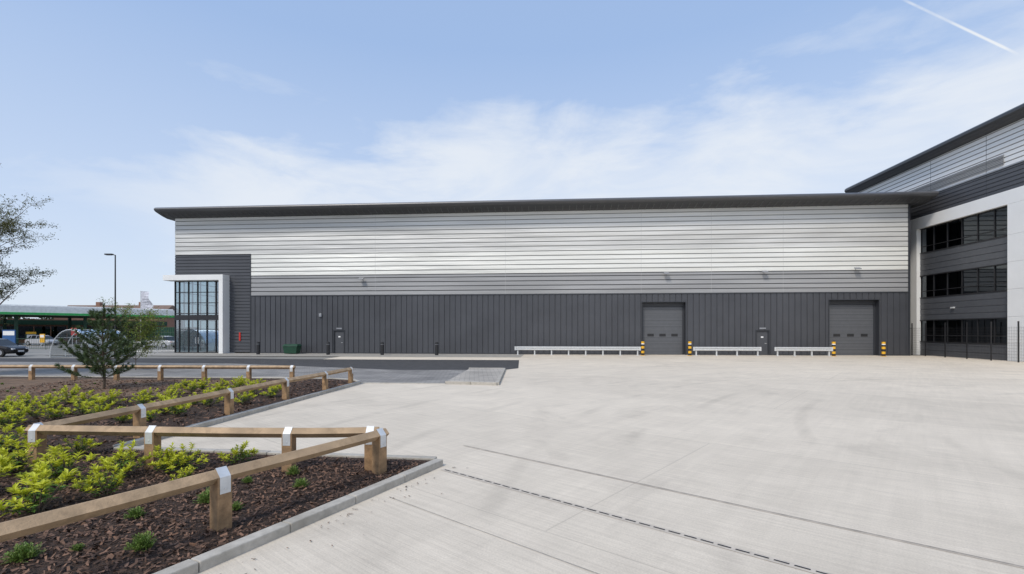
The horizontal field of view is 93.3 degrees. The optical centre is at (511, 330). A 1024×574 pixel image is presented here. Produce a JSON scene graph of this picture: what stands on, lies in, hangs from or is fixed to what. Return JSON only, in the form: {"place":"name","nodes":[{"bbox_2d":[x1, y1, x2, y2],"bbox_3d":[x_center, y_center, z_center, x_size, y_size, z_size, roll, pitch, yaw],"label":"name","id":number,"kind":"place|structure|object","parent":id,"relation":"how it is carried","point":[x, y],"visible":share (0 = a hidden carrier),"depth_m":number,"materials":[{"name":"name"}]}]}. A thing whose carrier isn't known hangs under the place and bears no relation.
{"place":"outdoors","nodes":[
{"label":"outdoors","id":0,"kind":"place"},
{"bbox_2d":[54,318,182,326],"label":"walls","id":1,"kind":"structure","parent":0,"point":[170,322],"depth_m":123.50,"materials":[{"name":"brick"}]},
{"bbox_2d":[68,305,182,314],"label":"roof","id":2,"kind":"structure","parent":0,"point":[161,306],"depth_m":123.86,"materials":[{"name":"metal"}]},
{"bbox_2d":[0,378,305,401],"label":"bare soil","id":3,"kind":"structure","parent":0,"point":[13,382],"depth_m":17.97,"materials":[{"name":"soil"}]},
{"bbox_2d":[55,302,148,387],"bbox_3d":[-14.460,0.503,17.138,2.809,3.105,2.585,0,0,0],"label":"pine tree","id":4,"kind":"object","parent":3,"relation":"on","point":[85,356],"visible":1,"depth_m":16.86,"materials":[{"name":"green plant"}]},
{"bbox_2d":[181,379,202,391],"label":"laurel shrub","id":5,"kind":"object","parent":3,"relation":"on","point":[194,387],"visible":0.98,"depth_m":15.96,"materials":[{"name":"green plant"}]},
{"bbox_2d":[175,254,249,351],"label":"dark corner cladding","id":6,"kind":"structure","parent":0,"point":[236,267],"depth_m":45.49,"materials":[{"name":"metal"}]},
{"bbox_2d":[0,377,430,573],"bbox_3d":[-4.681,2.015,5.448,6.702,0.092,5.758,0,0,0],"label":"bark mulch","id":7,"kind":"object","parent":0,"point":[141,525],"visible":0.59,"depth_m":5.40,"materials":[{"name":"wood"}]},
{"bbox_2d":[0,454,22,477],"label":"laurel shrub","id":8,"kind":"object","parent":7,"relation":"on","point":[4,463],"visible":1,"depth_m":6.03,"materials":[{"name":"green plant"}]},
{"bbox_2d":[0,423,26,452],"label":"laurel shrub","id":9,"kind":"object","parent":7,"relation":"on","point":[20,430],"visible":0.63,"depth_m":8.11,"materials":[{"name":"green plant"}]},
{"bbox_2d":[0,407,26,427],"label":"laurel shrub","id":10,"kind":"object","parent":7,"relation":"on","point":[9,417],"visible":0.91,"depth_m":10.11,"materials":[{"name":"green plant"}]},
{"bbox_2d":[0,395,26,411],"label":"laurel shrub","id":11,"kind":"object","parent":7,"relation":"on","point":[7,399],"visible":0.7,"depth_m":12.06,"materials":[{"name":"green plant"}]},
{"bbox_2d":[2,401,30,422],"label":"laurel shrub","id":12,"kind":"object","parent":7,"relation":"on","point":[23,412],"visible":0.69,"depth_m":10.64,"materials":[{"name":"green plant"}]},
{"bbox_2d":[0,439,43,474],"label":"laurel shrub","id":13,"kind":"object","parent":7,"relation":"on","point":[18,454],"visible":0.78,"depth_m":6.84,"materials":[{"name":"green plant"}]},
{"bbox_2d":[0,541,45,564],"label":"heath plant","id":14,"kind":"object","parent":7,"relation":"on","point":[20,554],"visible":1,"depth_m":4.26,"materials":[{"name":"green plant"}]},
{"bbox_2d":[10,391,38,407],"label":"laurel shrub","id":15,"kind":"object","parent":7,"relation":"on","point":[27,397],"visible":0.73,"depth_m":12.62,"materials":[{"name":"green plant"}]},
{"bbox_2d":[19,400,49,418],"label":"laurel shrub","id":16,"kind":"object","parent":7,"relation":"on","point":[34,413],"visible":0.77,"depth_m":11.23,"materials":[{"name":"green plant"}]},
{"bbox_2d":[0,460,82,516],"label":"laurel shrub","id":17,"kind":"object","parent":7,"relation":"on","point":[37,491],"visible":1,"depth_m":5.33,"materials":[{"name":"green plant"}]},
{"bbox_2d":[40,393,62,406],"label":"laurel shrub","id":18,"kind":"object","parent":7,"relation":"on","point":[51,400],"visible":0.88,"depth_m":12.75,"materials":[{"name":"green plant"}]},
{"bbox_2d":[39,403,72,420],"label":"laurel shrub","id":19,"kind":"object","parent":7,"relation":"on","point":[51,413],"visible":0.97,"depth_m":10.98,"materials":[{"name":"green plant"}]},
{"bbox_2d":[15,445,97,484],"bbox_3d":[-6.054,1.773,6.422,0.739,0.560,0.828,-3,2,9],"label":"laurel shrub","id":20,"kind":"object","parent":7,"relation":"on","point":[58,468],"visible":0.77,"depth_m":6.36,"materials":[{"name":"green plant"}]},
{"bbox_2d":[52,383,80,403],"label":"laurel shrub","id":21,"kind":"object","parent":7,"relation":"on","point":[77,388],"visible":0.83,"depth_m":13.43,"materials":[{"name":"green plant"}]},
{"bbox_2d":[56,435,101,454],"bbox_3d":[-7.053,1.859,7.853,0.633,0.367,0.456,0,0,-44],"label":"laurel shrub","id":22,"kind":"object","parent":7,"relation":"on","point":[81,447],"visible":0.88,"depth_m":7.84,"materials":[{"name":"green plant"}]},
{"bbox_2d":[64,399,95,415],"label":"laurel shrub","id":23,"kind":"object","parent":7,"relation":"on","point":[83,407],"visible":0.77,"depth_m":11.59,"materials":[{"name":"green plant"}]},
{"bbox_2d":[68,389,101,406],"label":"laurel shrub","id":24,"kind":"object","parent":7,"relation":"on","point":[83,396],"visible":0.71,"depth_m":12.88,"materials":[{"name":"green plant"}]},
{"bbox_2d":[71,470,109,486],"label":"laurel shrub","id":25,"kind":"object","parent":7,"relation":"on","point":[84,478],"visible":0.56,"depth_m":6.21,"materials":[{"name":"green plant"}]},
{"bbox_2d":[70,458,133,497],"bbox_3d":[-4.980,1.801,5.902,0.508,0.486,0.607,0,0,5],"label":"laurel shrub","id":26,"kind":"object","parent":7,"relation":"on","point":[100,481],"visible":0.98,"depth_m":5.86,"materials":[{"name":"green plant"}]},
{"bbox_2d":[85,395,121,412],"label":"laurel shrub","id":27,"kind":"object","parent":7,"relation":"on","point":[102,408],"visible":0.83,"depth_m":11.28,"materials":[{"name":"green plant"}]},
{"bbox_2d":[91,389,126,405],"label":"laurel shrub","id":28,"kind":"object","parent":7,"relation":"on","point":[111,395],"visible":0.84,"depth_m":12.96,"materials":[{"name":"green plant"}]},
{"bbox_2d":[112,407,131,422],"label":"laurel shrub","id":29,"kind":"object","parent":7,"relation":"on","point":[123,418],"visible":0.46,"depth_m":10.70,"materials":[{"name":"green plant"}]},
{"bbox_2d":[98,439,151,477],"bbox_3d":[-5.430,1.782,6.774,0.660,0.527,0.697,-1,-2,37],"label":"laurel shrub","id":30,"kind":"object","parent":7,"relation":"on","point":[124,455],"visible":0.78,"depth_m":6.72,"materials":[{"name":"green plant"}]},
{"bbox_2d":[123,506,145,518],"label":"heath plant","id":31,"kind":"object","parent":7,"relation":"on","point":[134,513],"visible":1,"depth_m":5.24,"materials":[{"name":"green plant"}]},
{"bbox_2d":[129,393,150,403],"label":"laurel shrub","id":32,"kind":"object","parent":7,"relation":"on","point":[142,399],"visible":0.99,"depth_m":13.13,"materials":[{"name":"green plant"}]},
{"bbox_2d":[124,530,156,551],"bbox_3d":[-3.435,1.938,4.471,0.256,0.172,0.287,2,-2,-34],"label":"heath plant","id":33,"kind":"object","parent":7,"relation":"on","point":[141,542],"visible":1,"depth_m":4.45,"materials":[{"name":"green plant"}]},
{"bbox_2d":[0,365,295,380],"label":"timber rail fence","id":34,"kind":"object","parent":7,"relation":"on","point":[159,368],"visible":0.71,"depth_m":19.82,"materials":[{"name":"wood"}]},
{"bbox_2d":[146,409,161,420],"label":"laurel shrub","id":35,"kind":"object","parent":7,"relation":"on","point":[149,416],"visible":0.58,"depth_m":10.86,"materials":[{"name":"green plant"}]},
{"bbox_2d":[148,395,173,413],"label":"laurel shrub","id":36,"kind":"object","parent":7,"relation":"on","point":[162,399],"visible":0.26,"depth_m":11.73,"materials":[{"name":"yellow plant"}]},
{"bbox_2d":[148,442,192,474],"bbox_3d":[-4.879,1.814,6.881,0.556,0.453,0.587,-3,1,-5],"label":"laurel shrub","id":37,"kind":"object","parent":7,"relation":"on","point":[167,469],"visible":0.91,"depth_m":6.85,"materials":[{"name":"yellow plant"}]},
{"bbox_2d":[158,389,184,398],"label":"laurel shrub","id":38,"kind":"object","parent":7,"relation":"on","point":[168,394],"visible":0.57,"depth_m":13.46,"materials":[{"name":"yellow plant"}]},
{"bbox_2d":[0,379,347,452],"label":"bark mulch","id":39,"kind":"object","parent":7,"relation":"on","point":[102,421],"visible":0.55,"depth_m":14.78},
{"bbox_2d":[161,396,191,416],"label":"laurel shrub","id":40,"kind":"object","parent":7,"relation":"on","point":[177,410],"visible":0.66,"depth_m":11.48,"materials":[{"name":"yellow plant"}]},
{"bbox_2d":[170,464,195,480],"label":"laurel shrub","id":41,"kind":"object","parent":7,"relation":"on","point":[183,475],"visible":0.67,"depth_m":6.42,"materials":[{"name":"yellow plant"}]},
{"bbox_2d":[158,442,209,469],"bbox_3d":[-4.723,1.840,6.997,0.455,0.409,0.634,0,0,29],"label":"laurel shrub","id":42,"kind":"object","parent":7,"relation":"on","point":[183,463],"visible":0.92,"depth_m":7.01,"materials":[{"name":"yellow plant"}]},
{"bbox_2d":[28,367,353,454],"bbox_3d":[-6.797,1.750,13.083,0.276,0.701,11.722,0,0,5],"label":"timber rail fence","id":43,"kind":"object","parent":7,"relation":"on","point":[138,411],"visible":0.71,"depth_m":10.50,"materials":[{"name":"wood"}]},
{"bbox_2d":[0,428,388,542],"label":"timber rail fence","id":44,"kind":"object","parent":7,"relation":"on","point":[218,481],"visible":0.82,"depth_m":4.87,"materials":[{"name":"wood"}]},
{"bbox_2d":[24,424,378,471],"bbox_3d":[-4.610,1.750,7.143,5.311,0.701,0.278,0,0,2],"label":"timber rail fence","id":45,"kind":"object","parent":7,"relation":"on","point":[152,434],"visible":0.68,"depth_m":7.08,"materials":[{"name":"wood"}]},
{"bbox_2d":[193,490,209,503],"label":"heath plant","id":46,"kind":"object","parent":7,"relation":"on","point":[205,497],"visible":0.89,"depth_m":5.66,"materials":[{"name":"green plant"}]},
{"bbox_2d":[193,387,223,406],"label":"laurel shrub","id":47,"kind":"object","parent":7,"relation":"on","point":[205,402],"visible":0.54,"depth_m":12.94,"materials":[{"name":"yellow plant"}]},
{"bbox_2d":[225,376,248,387],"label":"laurel shrub","id":48,"kind":"object","parent":7,"relation":"on","point":[238,384],"visible":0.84,"depth_m":16.29,"materials":[{"name":"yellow plant"}]},
{"bbox_2d":[218,440,259,464],"bbox_3d":[-4.156,1.861,7.379,0.418,0.365,0.608,6,-1,35],"label":"laurel shrub","id":49,"kind":"object","parent":7,"relation":"on","point":[243,446],"visible":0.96,"depth_m":7.35,"materials":[{"name":"green plant"}]},
{"bbox_2d":[234,392,257,403],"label":"laurel shrub","id":50,"kind":"object","parent":7,"relation":"on","point":[244,400],"visible":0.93,"depth_m":13.42,"materials":[{"name":"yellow plant"}]},
{"bbox_2d":[259,385,281,396],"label":"laurel shrub","id":51,"kind":"object","parent":7,"relation":"on","point":[275,388],"visible":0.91,"depth_m":14.84,"materials":[{"name":"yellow plant"}]},
{"bbox_2d":[286,465,300,474],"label":"heath plant","id":52,"kind":"object","parent":7,"relation":"on","point":[293,470],"visible":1,"depth_m":6.79,"materials":[{"name":"green plant"}]},
{"bbox_2d":[292,477,309,487],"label":"heath plant","id":53,"kind":"object","parent":7,"relation":"on","point":[301,482],"visible":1,"depth_m":6.24,"materials":[{"name":"green plant"}]},
{"bbox_2d":[0,362,465,382],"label":"parking paving","id":54,"kind":"structure","parent":0,"point":[400,376],"depth_m":24.34,"materials":[{"name":"asphalt"}]},
{"bbox_2d":[96,297,174,369],"bbox_3d":[-20.185,0.118,26.176,2.744,3.965,2.893,0,0,0],"label":"sapling tree","id":55,"kind":"object","parent":54,"relation":"on","point":[145,331],"visible":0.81,"depth_m":26.32,"materials":[{"name":"green plant"}]},
{"bbox_2d":[445,368,505,384],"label":"kerb","id":56,"kind":"structure","parent":54,"relation":"on","point":[498,380],"depth_m":18.90,"materials":[{"name":"concrete"}]},
{"bbox_2d":[0,358,518,369],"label":"asphalt road","id":57,"kind":"structure","parent":0,"point":[414,364],"depth_m":31.97,"materials":[{"name":"asphalt"}]},
{"bbox_2d":[56,353,523,356],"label":"footpath","id":58,"kind":"structure","parent":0,"point":[336,354],"depth_m":42.70,"materials":[{"name":"concrete"}]},
{"bbox_2d":[283,344,301,353],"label":"grit bin","id":59,"kind":"object","parent":58,"relation":"on","point":[291,348],"visible":1,"depth_m":43.49,"materials":[{"name":"green plastic"}]},
{"bbox_2d":[0,331,928,358],"bbox_3d":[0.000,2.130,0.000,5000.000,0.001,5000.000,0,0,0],"label":"ground","id":60,"kind":"structure","parent":0,"point":[39,353],"depth_m":43.56,"materials":[{"name":"concrete"}]},
{"bbox_2d":[2,330,15,342],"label":"information sign","id":61,"kind":"object","parent":60,"relation":"on","point":[10,335],"visible":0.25,"depth_m":45.95,"materials":[{"name":"metal"}]},
{"bbox_2d":[0,338,28,356],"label":"parked car","id":62,"kind":"object","parent":60,"relation":"on","point":[7,346],"visible":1,"depth_m":39.91,"materials":[{"name":"paint"}]},
{"bbox_2d":[0,163,58,325],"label":"birch tree","id":63,"kind":"object","parent":60,"relation":"on","point":[7,226],"visible":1,"depth_m":24.64,"materials":[{"name":"green plant"}]},
{"bbox_2d":[25,335,58,345],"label":"parked car","id":64,"kind":"object","parent":60,"relation":"on","point":[33,339],"visible":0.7,"depth_m":69.38,"materials":[{"name":"paint"}]},
{"bbox_2d":[0,304,177,344],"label":"petrol station","id":65,"kind":"object","parent":60,"relation":"on","point":[27,328],"visible":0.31,"depth_m":83.64,"materials":[{"name":"green metal"}]},
{"bbox_2d":[49,329,129,357],"bbox_3d":[-34.542,0.998,39.791,3.564,2.256,3.670,0,0,6],"label":"cycle shelter","id":66,"kind":"object","parent":60,"relation":"on","point":[89,345],"visible":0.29,"depth_m":39.02,"materials":[{"name":"metal"}]},
{"bbox_2d":[104,253,116,356],"bbox_3d":[-30.677,-1.900,37.000,0.840,8.000,0.240,0,0,0],"label":"street lamp","id":67,"kind":"object","parent":60,"relation":"on","point":[114,290],"visible":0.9,"depth_m":36.97,"materials":[{"name":"metal"}]},
{"bbox_2d":[140,291,152,331],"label":"feather flag","id":68,"kind":"object","parent":60,"relation":"on","point":[145,302],"visible":0.75,"depth_m":58.00,"materials":[{"name":"fabric"}]},
{"bbox_2d":[131,332,182,348],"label":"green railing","id":69,"kind":"object","parent":60,"relation":"on","point":[166,339],"visible":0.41,"depth_m":52.65,"materials":[{"name":"metal"}]},
{"bbox_2d":[142,336,178,347],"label":"parked car","id":70,"kind":"object","parent":60,"relation":"on","point":[164,344],"visible":0.42,"depth_m":59.20,"materials":[{"name":"paint"}]},
{"bbox_2d":[149,327,196,345],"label":"green container","id":71,"kind":"object","parent":60,"relation":"on","point":[169,329],"visible":0.34,"depth_m":66.00,"materials":[{"name":"metal"}]},
{"bbox_2d":[0,375,360,446],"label":"kerb","id":72,"kind":"structure","parent":60,"relation":"on","point":[140,441],"depth_m":13.77,"materials":[{"name":"concrete"}]},
{"bbox_2d":[163,274,229,353],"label":"entrance portal","id":73,"kind":"object","parent":60,"relation":"on","point":[224,313],"visible":0.91,"depth_m":44.83,"materials":[{"name":"metal"}]},
{"bbox_2d":[174,281,218,352],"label":"curtain wall frame","id":74,"kind":"object","parent":60,"relation":"on","point":[197,317],"visible":0.79,"depth_m":45.81,"materials":[{"name":"black paint"}]},
{"bbox_2d":[190,279,239,352],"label":"entrance interior","id":75,"kind":"object","parent":60,"relation":"on","point":[230,330],"visible":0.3,"depth_m":45.97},
{"bbox_2d":[217,282,218,349],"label":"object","id":76,"kind":"structure","parent":60,"relation":"on","point":[217,314],"depth_m":51.93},
{"bbox_2d":[448,368,502,381],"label":"corner paving","id":77,"kind":"structure","parent":0,"point":[483,374],"depth_m":21.66,"materials":[{"name":"concrete"}]},
{"bbox_2d":[0,0,1023,330],"label":"sky","id":78,"kind":"structure","parent":0,"point":[115,112],"materials":[{"name":"blue"}]},
{"bbox_2d":[201,254,872,354],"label":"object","id":79,"kind":"object","parent":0,"point":[677,354],"visible":0.12,"depth_m":41.78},
{"bbox_2d":[154,191,938,220],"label":"roof eave","id":80,"kind":"object","parent":79,"relation":"on","point":[565,204],"visible":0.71,"depth_m":42.11,"materials":[{"name":"metal"}]},
{"bbox_2d":[160,198,929,218],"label":"soffit ribs","id":81,"kind":"object","parent":80,"relation":"attached to","point":[542,208],"visible":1,"depth_m":42.60,"materials":[{"name":"metal"}]},
{"bbox_2d":[110,354,1023,573],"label":"concrete yard","id":82,"kind":"structure","parent":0,"point":[929,451],"depth_m":7.49,"materials":[{"name":"concrete"}]},
{"bbox_2d":[113,446,436,459],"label":"kerb","id":83,"kind":"structure","parent":82,"relation":"on","point":[348,455],"depth_m":7.94,"materials":[{"name":"concrete"}]},
{"bbox_2d":[153,459,442,573],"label":"kerb","id":84,"kind":"structure","parent":82,"relation":"on","point":[216,556],"depth_m":5.04,"materials":[{"name":"concrete"}]},
{"bbox_2d":[362,382,444,383],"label":"kerb","id":85,"kind":"structure","parent":82,"relation":"on","point":[400,383],"depth_m":19.21,"materials":[{"name":"concrete"}]},
{"bbox_2d":[515,346,640,354],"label":"crash barrier","id":86,"kind":"object","parent":82,"relation":"on","point":[568,348],"visible":0.88,"depth_m":41.67,"materials":[{"name":"metal"}]},
{"bbox_2d":[250,204,909,355],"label":"flashings","id":87,"kind":"object","parent":82,"relation":"on","point":[908,292],"visible":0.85,"depth_m":42.22,"materials":[{"name":"metal"}]},
{"bbox_2d":[175,204,907,254],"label":"silver cladding","id":88,"kind":"structure","parent":87,"relation":"attached to","point":[851,225],"depth_m":43.16,"materials":[{"name":"metal"}]},
{"bbox_2d":[251,293,907,354],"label":"cladding","id":89,"kind":"structure","parent":87,"relation":"attached to","point":[459,324],"depth_m":43.26,"materials":[{"name":"metal"}]},
{"bbox_2d":[334,331,343,352],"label":"fire door","id":90,"kind":"structure","parent":89,"relation":"attached to","point":[338,341],"depth_m":44.77,"materials":[{"name":"metal"}]},
{"bbox_2d":[642,302,684,354],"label":"roller door","id":91,"kind":"structure","parent":89,"relation":"attached to","point":[663,327],"depth_m":42.85,"materials":[{"name":"black paint"}]},
{"bbox_2d":[756,331,768,354],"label":"fire door","id":92,"kind":"structure","parent":89,"relation":"attached to","point":[762,339],"depth_m":41.82,"materials":[{"name":"metal"}]},
{"bbox_2d":[829,300,877,355],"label":"roller door","id":93,"kind":"structure","parent":89,"relation":"attached to","point":[853,329],"depth_m":41.60,"materials":[{"name":"black paint"}]},
{"bbox_2d":[251,245,907,275],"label":"silver cladding","id":94,"kind":"structure","parent":87,"relation":"attached to","point":[893,257],"depth_m":42.92,"materials":[{"name":"metal"}]},
{"bbox_2d":[251,269,907,294],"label":"cladding","id":95,"kind":"structure","parent":87,"relation":"attached to","point":[701,282],"depth_m":42.91,"materials":[{"name":"metal"}]},
{"bbox_2d":[442,469,832,573],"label":"slot drain","id":96,"kind":"object","parent":82,"relation":"on","point":[764,557],"visible":1,"depth_m":5.13,"materials":[{"name":"metal"}]},
{"bbox_2d":[391,445,1023,573],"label":"concrete joint","id":97,"kind":"object","parent":82,"relation":"on","point":[686,493],"visible":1,"depth_m":5.20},
{"bbox_2d":[693,347,761,355],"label":"crash barrier","id":98,"kind":"object","parent":82,"relation":"on","point":[736,349],"visible":1,"depth_m":40.66,"materials":[{"name":"metal"}]},
{"bbox_2d":[466,359,1023,567],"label":"concrete joint","id":99,"kind":"object","parent":82,"relation":"on","point":[970,555],"visible":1,"depth_m":5.55,"materials":[{"name":"concrete"}]},
{"bbox_2d":[774,347,832,355],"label":"crash barrier","id":100,"kind":"object","parent":82,"relation":"on","point":[811,349],"visible":0.86,"depth_m":40.18,"materials":[{"name":"metal"}]},
{"bbox_2d":[910,186,1023,361],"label":"white frame","id":101,"kind":"object","parent":82,"relation":"on","point":[1012,200],"visible":0.86,"depth_m":33.84,"materials":[{"name":"metal"}]},
{"bbox_2d":[920,206,1006,344],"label":"window frames","id":102,"kind":"structure","parent":101,"relation":"attached to","point":[962,270],"depth_m":37.98,"materials":[{"name":"metal"}]},
{"bbox_2d":[922,207,1006,343],"bbox_3d":[35.388,-3.950,38.005,0.657,9.800,8.374,0,0,0],"label":"window glass","id":103,"kind":"object","parent":102,"relation":"in","point":[986,224],"visible":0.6,"depth_m":37.54,"materials":[{"name":"glass"}]},
{"bbox_2d":[920,236,1011,360],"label":"spandrels","id":104,"kind":"object","parent":101,"relation":"attached to","point":[981,254],"visible":0.75,"depth_m":37.59,"materials":[{"name":"metal"}]},
{"bbox_2d":[910,321,1023,361],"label":"security fence","id":105,"kind":"object","parent":82,"relation":"on","point":[967,333],"visible":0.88,"depth_m":36.14,"materials":[{"name":"metal"}]},
{"bbox_2d":[844,103,1023,192],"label":"roof eave","id":106,"kind":"object","parent":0,"point":[1010,116],"visible":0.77,"depth_m":38.46,"materials":[{"name":"metal"}]},
{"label":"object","id":107,"kind":"object","parent":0,"visible":0},
{"bbox_2d":[858,118,1023,192],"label":"pale cladding","id":108,"kind":"structure","parent":107,"relation":"attached to","point":[1007,141],"depth_m":37.40,"materials":[{"name":"metal"}]},
{"bbox_2d":[910,161,1023,219],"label":"dark cladding","id":109,"kind":"structure","parent":107,"relation":"attached to","point":[1002,180],"depth_m":36.45,"materials":[{"name":"metal"}]},
{"bbox_2d":[908,154,1023,191],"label":"louvres","id":110,"kind":"object","parent":109,"relation":"on","point":[968,174],"visible":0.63,"depth_m":36.95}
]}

